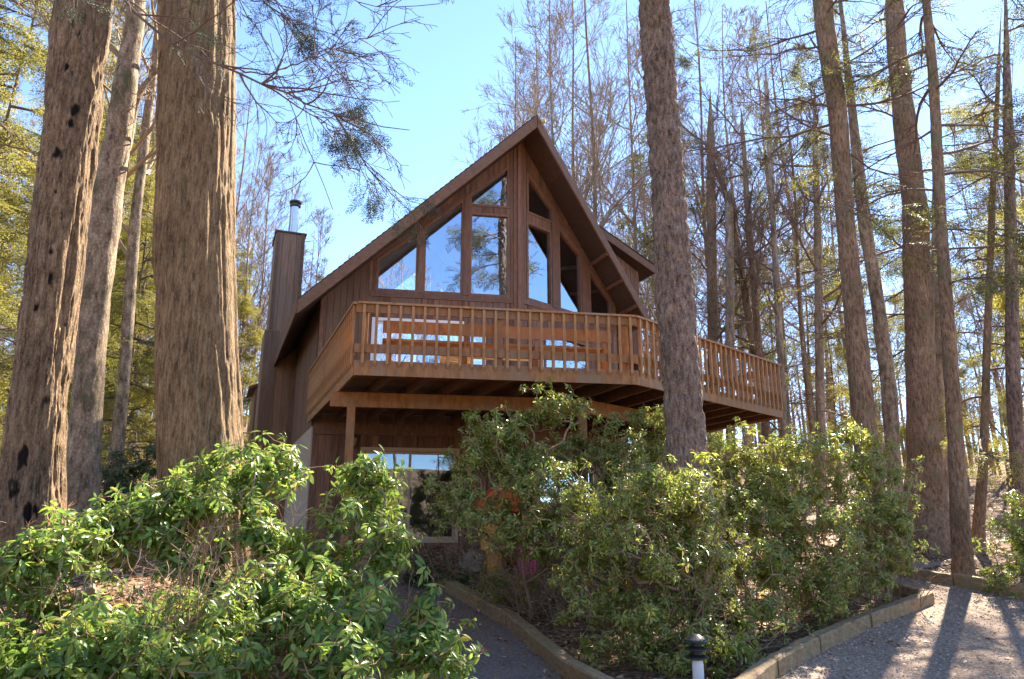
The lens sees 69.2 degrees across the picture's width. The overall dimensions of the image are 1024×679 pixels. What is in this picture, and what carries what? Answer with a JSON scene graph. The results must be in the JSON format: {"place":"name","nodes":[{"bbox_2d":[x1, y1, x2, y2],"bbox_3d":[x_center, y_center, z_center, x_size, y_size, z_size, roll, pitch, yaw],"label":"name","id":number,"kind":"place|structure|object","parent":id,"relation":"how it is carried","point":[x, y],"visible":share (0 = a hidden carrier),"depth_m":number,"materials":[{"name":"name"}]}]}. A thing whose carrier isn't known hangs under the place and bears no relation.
{"place":"outdoors","nodes":[
{"label":"outdoors","id":0,"kind":"place"},
{"bbox_2d":[294,562,563,678],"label":"path","id":1,"kind":"structure","parent":0,"point":[491,666],"depth_m":9.42,"materials":[{"name":"gravel"}]},
{"bbox_2d":[0,419,1023,678],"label":"ground","id":2,"kind":"structure","parent":0,"point":[632,671],"depth_m":10.31,"materials":[{"name":"brown soil"}]},
{"bbox_2d":[0,0,41,397],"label":"hemlock tree","id":3,"kind":"object","parent":2,"relation":"on","point":[3,71],"visible":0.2,"depth_m":16.33,"materials":[{"name":"green plant"}]},
{"bbox_2d":[0,0,113,575],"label":"maple tree","id":4,"kind":"object","parent":2,"relation":"on","point":[33,477],"visible":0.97,"depth_m":8.26,"materials":[{"name":"plant"}]},
{"bbox_2d":[0,0,119,457],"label":"hemlock tree","id":5,"kind":"object","parent":2,"relation":"on","point":[26,217],"visible":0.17,"depth_m":14.76,"materials":[{"name":"green plant"}]},
{"bbox_2d":[0,0,146,429],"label":"hemlock tree","id":6,"kind":"object","parent":2,"relation":"on","point":[28,36],"visible":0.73,"depth_m":12.93,"materials":[{"name":"green plant"}]},
{"bbox_2d":[0,0,155,458],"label":"hemlock tree","id":7,"kind":"object","parent":2,"relation":"on","point":[102,129],"visible":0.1,"depth_m":18.91,"materials":[{"name":"green plant"}]},
{"bbox_2d":[0,94,156,481],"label":"hemlock tree","id":8,"kind":"object","parent":2,"relation":"on","point":[132,434],"visible":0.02,"depth_m":24.88,"materials":[{"name":"green plant"}]},
{"bbox_2d":[0,500,161,678],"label":"rhododendron","id":9,"kind":"object","parent":2,"relation":"on","point":[36,558],"visible":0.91,"depth_m":5.33,"materials":[{"name":"green plant"}]},
{"bbox_2d":[34,0,145,550],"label":"maple tree","id":10,"kind":"object","parent":2,"relation":"on","point":[83,461],"visible":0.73,"depth_m":10.92,"materials":[{"name":"brown plant"}]},
{"bbox_2d":[39,0,159,529],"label":"young tree","id":11,"kind":"object","parent":2,"relation":"on","point":[119,419],"visible":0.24,"depth_m":14.26,"materials":[{"name":"brown plant"}]},
{"bbox_2d":[67,105,156,477],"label":"hemlock tree","id":12,"kind":"object","parent":2,"relation":"on","point":[147,393],"visible":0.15,"depth_m":19.63,"materials":[{"name":"green plant"}]},
{"bbox_2d":[68,147,155,479],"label":"hemlock tree","id":13,"kind":"object","parent":2,"relation":"on","point":[121,256],"visible":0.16,"depth_m":24.05,"materials":[{"name":"green plant"}]},
{"bbox_2d":[67,110,156,481],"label":"hemlock tree","id":14,"kind":"object","parent":2,"relation":"on","point":[137,345],"visible":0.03,"depth_m":26.77,"materials":[{"name":"green plant"}]},
{"bbox_2d":[100,443,156,527],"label":"laurel bush","id":15,"kind":"object","parent":2,"relation":"on","point":[141,466],"visible":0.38,"depth_m":12.77,"materials":[{"name":"green plant"}]},
{"bbox_2d":[12,0,249,385],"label":"young tree","id":16,"kind":"object","parent":2,"relation":"on","point":[142,87],"visible":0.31,"depth_m":11.86,"materials":[{"name":"brown plant"}]},
{"bbox_2d":[26,478,324,678],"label":"rhododendron","id":17,"kind":"object","parent":2,"relation":"on","point":[195,648],"visible":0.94,"depth_m":4.90,"materials":[{"name":"green plant"}]},
{"bbox_2d":[36,430,334,631],"bbox_3d":[-2.829,1.630,6.594,2.337,1.792,1.854,0,-14,0],"label":"rhododendron","id":18,"kind":"object","parent":2,"relation":"on","point":[257,525],"visible":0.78,"depth_m":6.37,"materials":[{"name":"green plant"}]},
{"bbox_2d":[152,0,259,572],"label":"maple tree","id":19,"kind":"object","parent":2,"relation":"on","point":[198,394],"visible":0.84,"depth_m":8.57,"materials":[{"name":"brown plant"}]},
{"bbox_2d":[235,247,259,443],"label":"hemlock tree","id":20,"kind":"object","parent":2,"relation":"on","point":[242,255],"visible":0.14,"depth_m":28.19,"materials":[{"name":"green plant"}]},
{"bbox_2d":[237,290,263,460],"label":"hemlock tree","id":21,"kind":"object","parent":2,"relation":"on","point":[244,309],"visible":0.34,"depth_m":25.56,"materials":[{"name":"green plant"}]},
{"bbox_2d":[57,0,453,249],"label":"hemlock tree","id":22,"kind":"object","parent":2,"relation":"on","point":[350,141],"visible":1,"depth_m":7.22,"materials":[{"name":"green plant"}]},
{"bbox_2d":[236,154,306,439],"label":"bare tree","id":23,"kind":"object","parent":2,"relation":"on","point":[271,249],"visible":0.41,"depth_m":33.81,"materials":[{"name":"brown plant"}]},
{"bbox_2d":[236,137,321,382],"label":"bare tree","id":24,"kind":"object","parent":2,"relation":"on","point":[260,146],"visible":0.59,"depth_m":28.61,"materials":[{"name":"brown plant"}]},
{"bbox_2d":[236,64,325,374],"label":"bare tree","id":25,"kind":"object","parent":2,"relation":"on","point":[245,141],"visible":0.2,"depth_m":42.39,"materials":[{"name":"brown plant"}]},
{"bbox_2d":[241,148,329,410],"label":"bare tree","id":26,"kind":"object","parent":2,"relation":"on","point":[294,183],"visible":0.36,"depth_m":32.12,"materials":[{"name":"brown plant"}]},
{"bbox_2d":[264,205,338,320],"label":"bare tree","id":27,"kind":"object","parent":2,"relation":"on","point":[325,240],"visible":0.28,"depth_m":34.35,"materials":[{"name":"brown plant"}]},
{"bbox_2d":[158,554,489,678],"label":"rhododendron","id":28,"kind":"object","parent":2,"relation":"on","point":[428,651],"visible":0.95,"depth_m":5.49,"materials":[{"name":"green plant"}]},
{"bbox_2d":[233,445,423,653],"bbox_3d":[-1.720,2.046,6.721,1.851,2.242,1.816,0,-14,0],"label":"rhododendron","id":29,"kind":"object","parent":2,"relation":"on","point":[383,552],"visible":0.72,"depth_m":6.73,"materials":[{"name":"green plant"}]},
{"bbox_2d":[246,115,655,551],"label":"wooden house","id":30,"kind":"structure","parent":2,"relation":"on","point":[557,248],"depth_m":19.18,"materials":[{"name":"wood"}]},
{"bbox_2d":[376,231,419,292],"bbox_3d":[-2.758,-1.898,17.939,0.991,1.592,0.128,3,-14,-10],"label":"window","id":31,"kind":"structure","parent":30,"relation":"in","point":[406,241],"depth_m":17.87,"materials":[{"name":"brown wood"}]},
{"bbox_2d":[357,447,459,542],"bbox_3d":[-2.314,3.485,16.670,2.232,2.081,0.153,3,-14,-10],"label":"window","id":32,"kind":"structure","parent":30,"relation":"in","point":[365,450],"depth_m":16.73,"materials":[{"name":"brown wood"}]},
{"bbox_2d":[422,199,463,294],"bbox_3d":[-1.681,-2.316,18.243,0.980,2.551,0.128,3,-14,-10],"label":"window","id":33,"kind":"structure","parent":30,"relation":"in","point":[461,202],"depth_m":18.20,"materials":[{"name":"brown wood"}]},
{"bbox_2d":[469,212,509,297],"bbox_3d":[-0.564,-2.089,18.392,1.004,2.185,0.128,3,-14,-10],"label":"window","id":34,"kind":"structure","parent":30,"relation":"in","point":[477,214],"depth_m":18.40,"materials":[{"name":"brown wood"}]},
{"bbox_2d":[526,170,550,222],"bbox_3d":[0.696,-3.716,19.491,0.128,1.184,1.011,-13,-19,43],"label":"window","id":35,"kind":"structure","parent":30,"relation":"in","point":[538,206],"depth_m":19.40,"materials":[{"name":"brown wood"}]},
{"bbox_2d":[526,221,552,306],"bbox_3d":[0.667,-1.913,19.005,0.128,2.095,0.954,-13,-19,43],"label":"window","id":36,"kind":"structure","parent":30,"relation":"in","point":[538,238],"depth_m":19.04,"materials":[{"name":"clear glass"}]},
{"bbox_2d":[559,227,581,311],"bbox_3d":[1.516,-1.818,19.879,0.128,2.339,0.946,-13,-19,43],"label":"window","id":37,"kind":"structure","parent":30,"relation":"in","point":[570,258],"depth_m":19.91,"materials":[{"name":"clear glass"}]},
{"bbox_2d":[590,271,612,325],"bbox_3d":[2.423,-1.159,20.672,0.128,1.450,1.000,-13,-19,43],"label":"window","id":38,"kind":"structure","parent":30,"relation":"in","point":[601,302],"depth_m":20.66,"materials":[{"name":"brown glass"}]},
{"bbox_2d":[399,524,515,589],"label":"laurel bush","id":39,"kind":"object","parent":2,"relation":"on","point":[406,576],"visible":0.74,"depth_m":12.47,"materials":[{"name":"green plant"}]},
{"bbox_2d":[436,575,514,625],"bbox_3d":[-0.617,3.988,11.341,0.181,0.612,2.716,7,-16,-25],"label":"landscape timber","id":40,"kind":"object","parent":2,"relation":"on","point":[458,591],"visible":0.66,"depth_m":11.05,"materials":[{"name":"wood"}]},
{"bbox_2d":[399,11,592,363],"bbox_3d":[-0.933,-3.619,34.248,10.497,23.852,9.580,-4,-15,15],"label":"bare tree","id":41,"kind":"object","parent":2,"relation":"on","point":[520,72],"visible":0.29,"depth_m":34.41,"materials":[{"name":"brown plant"}]},
{"bbox_2d":[423,377,595,630],"bbox_3d":[0.025,2.235,10.570,2.558,3.553,2.100,0,-14,0],"label":"laurel bush","id":42,"kind":"object","parent":2,"relation":"on","point":[471,462],"visible":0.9,"depth_m":10.40,"materials":[{"name":"green plant"}]},
{"bbox_2d":[474,484,545,573],"bbox_3d":[-0.088,3.637,14.338,1.240,1.720,1.240,3,-14,-10],"label":"toy playhouse","id":43,"kind":"object","parent":2,"relation":"on","point":[490,491],"visible":0.17,"depth_m":14.01,"materials":[{"name":"plastic"}]},
{"bbox_2d":[0,272,1023,474],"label":"distant woods","id":44,"kind":"object","parent":2,"relation":"on","point":[900,404],"visible":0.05,"depth_m":70.82,"materials":[{"name":"plant"}]},
{"bbox_2d":[1,547,1022,678],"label":"fallen leaves","id":45,"kind":"object","parent":2,"relation":"on","point":[132,575],"visible":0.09,"depth_m":9.62,"materials":[{"name":"plant"}]},
{"bbox_2d":[447,528,597,615],"bbox_3d":[0.232,3.379,11.282,2.214,1.480,2.186,-3,-15,13],"label":"laurel bush","id":46,"kind":"object","parent":2,"relation":"on","point":[486,575],"visible":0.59,"depth_m":10.76,"materials":[{"name":"green plant"}]},
{"bbox_2d":[460,23,609,234],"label":"bare tree","id":47,"kind":"object","parent":2,"relation":"on","point":[537,88],"visible":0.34,"depth_m":37.65,"materials":[{"name":"brown plant"}]},
{"bbox_2d":[306,301,782,582],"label":"raised deck","id":48,"kind":"structure","parent":2,"relation":"on","point":[342,383],"depth_m":12.88,"materials":[{"name":"brown wood"}]},
{"bbox_2d":[382,320,611,368],"bbox_3d":[-0.237,0.181,12.496,3.843,0.719,0.509,3,-14,-10],"label":"deck bench","id":49,"kind":"object","parent":48,"relation":"on","point":[442,329],"visible":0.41,"depth_m":12.34,"materials":[{"name":"brown wood"}]},
{"bbox_2d":[506,612,613,678],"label":"landscape timber","id":50,"kind":"object","parent":2,"relation":"on","point":[559,660],"visible":0.88,"depth_m":8.52,"materials":[{"name":"wood"}]},
{"bbox_2d":[488,0,651,231],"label":"bare tree","id":51,"kind":"object","parent":2,"relation":"on","point":[550,70],"visible":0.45,"depth_m":32.83,"materials":[{"name":"brown plant"}]},
{"bbox_2d":[143,476,1023,582],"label":"forest leaves","id":52,"kind":"object","parent":2,"relation":"on","point":[981,574],"visible":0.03,"depth_m":19.77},
{"bbox_2d":[485,0,700,256],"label":"bare tree","id":53,"kind":"object","parent":2,"relation":"on","point":[604,64],"visible":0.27,"depth_m":37.24,"materials":[{"name":"brown plant"}]},
{"bbox_2d":[490,0,704,254],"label":"bare tree","id":54,"kind":"object","parent":2,"relation":"on","point":[593,177],"visible":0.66,"depth_m":28.52,"materials":[{"name":"brown plant"}]},
{"bbox_2d":[540,403,668,606],"bbox_3d":[1.661,2.467,11.322,2.695,3.224,1.842,10,-18,-36],"label":"laurel bush","id":55,"kind":"object","parent":2,"relation":"on","point":[607,454],"visible":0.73,"depth_m":11.46,"materials":[{"name":"green plant"}]},
{"bbox_2d":[548,0,764,520],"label":"bare tree","id":56,"kind":"object","parent":2,"relation":"on","point":[634,223],"visible":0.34,"depth_m":32.47,"materials":[{"name":"brown plant"}]},
{"bbox_2d":[575,0,739,639],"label":"pine tree","id":57,"kind":"object","parent":2,"relation":"on","point":[683,412],"visible":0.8,"depth_m":10.95,"materials":[{"name":"brown plant"}]},
{"bbox_2d":[502,445,815,666],"bbox_3d":[1.701,2.613,9.101,3.690,2.808,2.388,0,-14,0],"label":"laurel bush","id":58,"kind":"object","parent":2,"relation":"on","point":[673,505],"visible":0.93,"depth_m":9.00,"materials":[{"name":"green plant"}]},
{"bbox_2d":[582,12,753,472],"bbox_3d":[6.210,-4.912,35.822,7.610,26.722,10.194,9,-17,-31],"label":"bare tree","id":59,"kind":"object","parent":2,"relation":"on","point":[665,464],"visible":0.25,"depth_m":35.57,"materials":[{"name":"brown plant"}]},
{"bbox_2d":[619,0,724,454],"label":"slender tree","id":60,"kind":"object","parent":2,"relation":"on","point":[682,64],"visible":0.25,"depth_m":31.95,"materials":[{"name":"brown plant"}]},
{"bbox_2d":[547,537,799,678],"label":"laurel bush","id":61,"kind":"object","parent":2,"relation":"on","point":[646,621],"visible":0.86,"depth_m":8.58,"materials":[{"name":"green plant"}]},
{"bbox_2d":[684,634,709,678],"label":"path light","id":62,"kind":"object","parent":2,"relation":"on","point":[697,656],"visible":1,"depth_m":7.48,"materials":[{"name":"black plastic"}]},
{"bbox_2d":[679,88,767,498],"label":"forest tree","id":63,"kind":"object","parent":2,"relation":"on","point":[711,268],"visible":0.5,"depth_m":28.78,"materials":[{"name":"brown plant"}]},
{"bbox_2d":[604,0,855,503],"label":"bare tree","id":64,"kind":"object","parent":2,"relation":"on","point":[704,227],"visible":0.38,"depth_m":33.71,"materials":[{"name":"brown plant"}]},
{"bbox_2d":[725,190,735,504],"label":"forest tree","id":65,"kind":"object","parent":2,"relation":"on","point":[729,300],"visible":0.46,"depth_m":25.08,"materials":[{"name":"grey plant"}]},
{"bbox_2d":[647,117,824,487],"bbox_3d":[11.164,-2.412,38.443,10.526,21.691,8.443,-7,-16,26],"label":"bare tree","id":66,"kind":"object","parent":2,"relation":"on","point":[720,338],"visible":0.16,"depth_m":38.99,"materials":[{"name":"brown plant"}]},
{"bbox_2d":[642,4,832,475],"bbox_3d":[10.259,-3.828,33.933,9.422,24.208,11.747,11,-18,-37],"label":"bare tree","id":67,"kind":"object","parent":2,"relation":"on","point":[745,439],"visible":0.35,"depth_m":33.21,"materials":[{"name":"brown plant"}]},
{"bbox_2d":[653,128,826,445],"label":"bare tree","id":68,"kind":"object","parent":2,"relation":"on","point":[792,300],"visible":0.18,"depth_m":39.11,"materials":[{"name":"brown plant"}]},
{"bbox_2d":[680,134,824,527],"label":"forest tree","id":69,"kind":"object","parent":2,"relation":"on","point":[742,276],"visible":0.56,"depth_m":27.29,"materials":[{"name":"brown plant"}]},
{"bbox_2d":[677,75,833,531],"bbox_3d":[8.864,-1.851,26.022,5.912,16.914,5.246,-6,-15,22],"label":"forest tree","id":70,"kind":"object","parent":2,"relation":"on","point":[756,321],"visible":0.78,"depth_m":26.10,"materials":[{"name":"brown plant"}]},
{"bbox_2d":[734,658,777,678],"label":"landscape timber","id":71,"kind":"object","parent":2,"relation":"on","point":[763,668],"visible":1,"depth_m":7.73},
{"bbox_2d":[639,1,885,499],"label":"bare tree","id":72,"kind":"object","parent":2,"relation":"on","point":[787,321],"visible":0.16,"depth_m":43.26,"materials":[{"name":"brown plant"}]},
{"bbox_2d":[719,277,810,486],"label":"hemlock tree","id":73,"kind":"object","parent":2,"relation":"on","point":[766,329],"visible":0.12,"depth_m":36.61,"materials":[{"name":"green plant"}]},
{"bbox_2d":[707,56,834,529],"bbox_3d":[9.573,-2.308,25.355,5.422,17.563,3.314,0,-14,0],"label":"forest tree","id":74,"kind":"object","parent":2,"relation":"on","point":[776,306],"visible":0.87,"depth_m":25.62,"materials":[{"name":"brown plant"}]},
{"bbox_2d":[689,17,870,495],"bbox_3d":[12.960,-5.098,39.074,7.956,27.937,10.658,6,-15,-23],"label":"bare tree","id":75,"kind":"object","parent":2,"relation":"on","point":[782,314],"visible":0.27,"depth_m":39.45,"materials":[{"name":"brown plant"}]},
{"bbox_2d":[729,26,848,482],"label":"slender tree","id":76,"kind":"object","parent":2,"relation":"on","point":[797,247],"visible":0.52,"depth_m":28.57,"materials":[{"name":"brown plant"}]},
{"bbox_2d":[766,636,820,675],"bbox_3d":[3.244,3.688,8.552,0.183,0.386,1.144,-13,-19,42],"label":"landscape timber","id":77,"kind":"object","parent":2,"relation":"on","point":[797,652],"visible":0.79,"depth_m":8.49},
{"bbox_2d":[706,417,883,631],"bbox_3d":[3.916,2.517,10.739,2.577,3.068,2.406,0,-14,0],"label":"laurel bush","id":78,"kind":"object","parent":2,"relation":"on","point":[751,519],"visible":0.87,"depth_m":10.59,"materials":[{"name":"green plant"}]},
{"bbox_2d":[729,70,888,529],"bbox_3d":[11.082,-1.774,26.676,5.052,17.114,5.173,0,-14,0],"label":"forest tree","id":79,"kind":"object","parent":2,"relation":"on","point":[820,321],"visible":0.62,"depth_m":26.10,"materials":[{"name":"brown plant"}]},
{"bbox_2d":[766,88,901,372],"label":"bare tree","id":80,"kind":"object","parent":2,"relation":"on","point":[811,251],"visible":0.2,"depth_m":44.16,"materials":[{"name":"brown plant"}]},
{"bbox_2d":[789,246,883,482],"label":"hemlock tree","id":81,"kind":"object","parent":2,"relation":"on","point":[839,367],"visible":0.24,"depth_m":45.32,"materials":[{"name":"green plant"}]},
{"bbox_2d":[681,0,997,573],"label":"pine tree","id":82,"kind":"object","parent":2,"relation":"on","point":[861,396],"visible":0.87,"depth_m":15.70,"materials":[{"name":"brown plant"}]},
{"bbox_2d":[808,614,870,651],"bbox_3d":[4.211,3.788,9.501,1.500,0.408,0.180,13,-19,-42],"label":"landscape timber","id":83,"kind":"object","parent":2,"relation":"on","point":[836,633],"visible":0.67,"depth_m":9.40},
{"bbox_2d":[789,0,907,550],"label":"pine tree","id":84,"kind":"object","parent":2,"relation":"on","point":[890,407],"visible":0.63,"depth_m":16.71,"materials":[{"name":"brown plant"}]},
{"bbox_2d":[766,0,931,459],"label":"slender tree","id":85,"kind":"object","parent":2,"relation":"on","point":[882,240],"visible":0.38,"depth_m":25.36,"materials":[{"name":"brown plant"}]},
{"bbox_2d":[738,415,987,634],"bbox_3d":[4.839,2.586,11.078,3.762,3.123,2.255,4,-15,-14],"label":"laurel bush","id":86,"kind":"object","parent":2,"relation":"on","point":[890,519],"visible":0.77,"depth_m":11.15,"materials":[{"name":"green plant"}]},
{"bbox_2d":[823,279,906,490],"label":"hemlock tree","id":87,"kind":"object","parent":2,"relation":"on","point":[902,427],"visible":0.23,"depth_m":33.51,"materials":[{"name":"green plant"}]},
{"bbox_2d":[755,0,1023,554],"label":"pine tree","id":88,"kind":"object","parent":2,"relation":"on","point":[922,425],"visible":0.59,"depth_m":17.59,"materials":[{"name":"brown plant"}]},
{"bbox_2d":[860,591,934,627],"bbox_3d":[5.586,3.917,10.702,2.064,0.455,0.181,11,-18,-38],"label":"landscape timber","id":89,"kind":"object","parent":2,"relation":"on","point":[891,611],"visible":0.66,"depth_m":10.57,"materials":[{"name":"wood"}]},
{"bbox_2d":[799,0,1023,575],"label":"hemlock tree","id":90,"kind":"object","parent":2,"relation":"on","point":[960,528],"visible":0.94,"depth_m":14.34,"materials":[{"name":"brown plant"}]},
{"bbox_2d":[894,564,954,585],"bbox_3d":[7.222,4.186,13.064,0.181,0.406,1.152,8,-16,-29],"label":"landscape timber","id":91,"kind":"object","parent":2,"relation":"on","point":[925,574],"visible":0.44,"depth_m":12.86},
{"bbox_2d":[878,258,1003,489],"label":"hemlock tree","id":92,"kind":"object","parent":2,"relation":"on","point":[898,301],"visible":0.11,"depth_m":39.78,"materials":[{"name":"green plant"}]},
{"bbox_2d":[860,0,1023,550],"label":"pine tree","id":93,"kind":"object","parent":2,"relation":"on","point":[1013,386],"visible":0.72,"depth_m":17.55,"materials":[{"name":"green plant"}]},
{"bbox_2d":[872,95,1022,495],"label":"hemlock tree","id":94,"kind":"object","parent":2,"relation":"on","point":[939,377],"visible":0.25,"depth_m":21.62,"materials":[{"name":"brown plant"}]},
{"bbox_2d":[903,264,997,457],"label":"hemlock tree","id":95,"kind":"object","parent":2,"relation":"on","point":[961,375],"visible":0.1,"depth_m":47.14,"materials":[{"name":"green plant"}]},
{"bbox_2d":[902,8,1023,549],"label":"hemlock tree","id":96,"kind":"object","parent":2,"relation":"on","point":[978,529],"visible":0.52,"depth_m":17.65,"materials":[{"name":"green plant"}]},
{"bbox_2d":[950,212,1007,439],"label":"slender tree","id":97,"kind":"object","parent":2,"relation":"on","point":[972,346],"visible":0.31,"depth_m":52.99,"materials":[{"name":"brown plant"}]},
{"bbox_2d":[942,137,1016,426],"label":"bare tree","id":98,"kind":"object","parent":2,"relation":"on","point":[979,260],"visible":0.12,"depth_m":56.90,"materials":[{"name":"brown plant"}]},
{"bbox_2d":[945,35,1023,272],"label":"bare tree","id":99,"kind":"object","parent":2,"relation":"on","point":[1021,188],"visible":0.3,"depth_m":43.82,"materials":[{"name":"brown plant"}]},
{"bbox_2d":[949,180,1023,487],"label":"bare tree","id":100,"kind":"object","parent":2,"relation":"on","point":[997,385],"visible":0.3,"depth_m":45.84,"materials":[{"name":"brown plant"}]},
{"bbox_2d":[953,573,1023,599],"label":"landscape timber","id":101,"kind":"object","parent":2,"relation":"on","point":[959,579],"visible":0.61,"depth_m":12.07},
{"bbox_2d":[961,197,1023,467],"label":"hemlock tree","id":102,"kind":"object","parent":2,"relation":"on","point":[1003,421],"visible":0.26,"depth_m":32.41,"materials":[{"name":"green plant"}]},
{"bbox_2d":[971,489,1023,599],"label":"laurel bush","id":103,"kind":"object","parent":2,"relation":"on","point":[1010,574],"visible":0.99,"depth_m":12.12,"materials":[{"name":"green plant"}]},
{"bbox_2d":[0,0,1023,451],"label":"sky","id":104,"kind":"structure","parent":0,"point":[456,55],"materials":[{"name":"blue"}]},
{"bbox_2d":[776,561,1023,678],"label":"driveway","id":105,"kind":"structure","parent":0,"point":[912,638],"depth_m":9.18,"materials":[{"name":"gravel"}]},
{"bbox_2d":[334,562,1022,678],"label":"scattered leaves","id":106,"kind":"object","parent":105,"relation":"on","point":[549,675],"visible":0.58,"depth_m":9.28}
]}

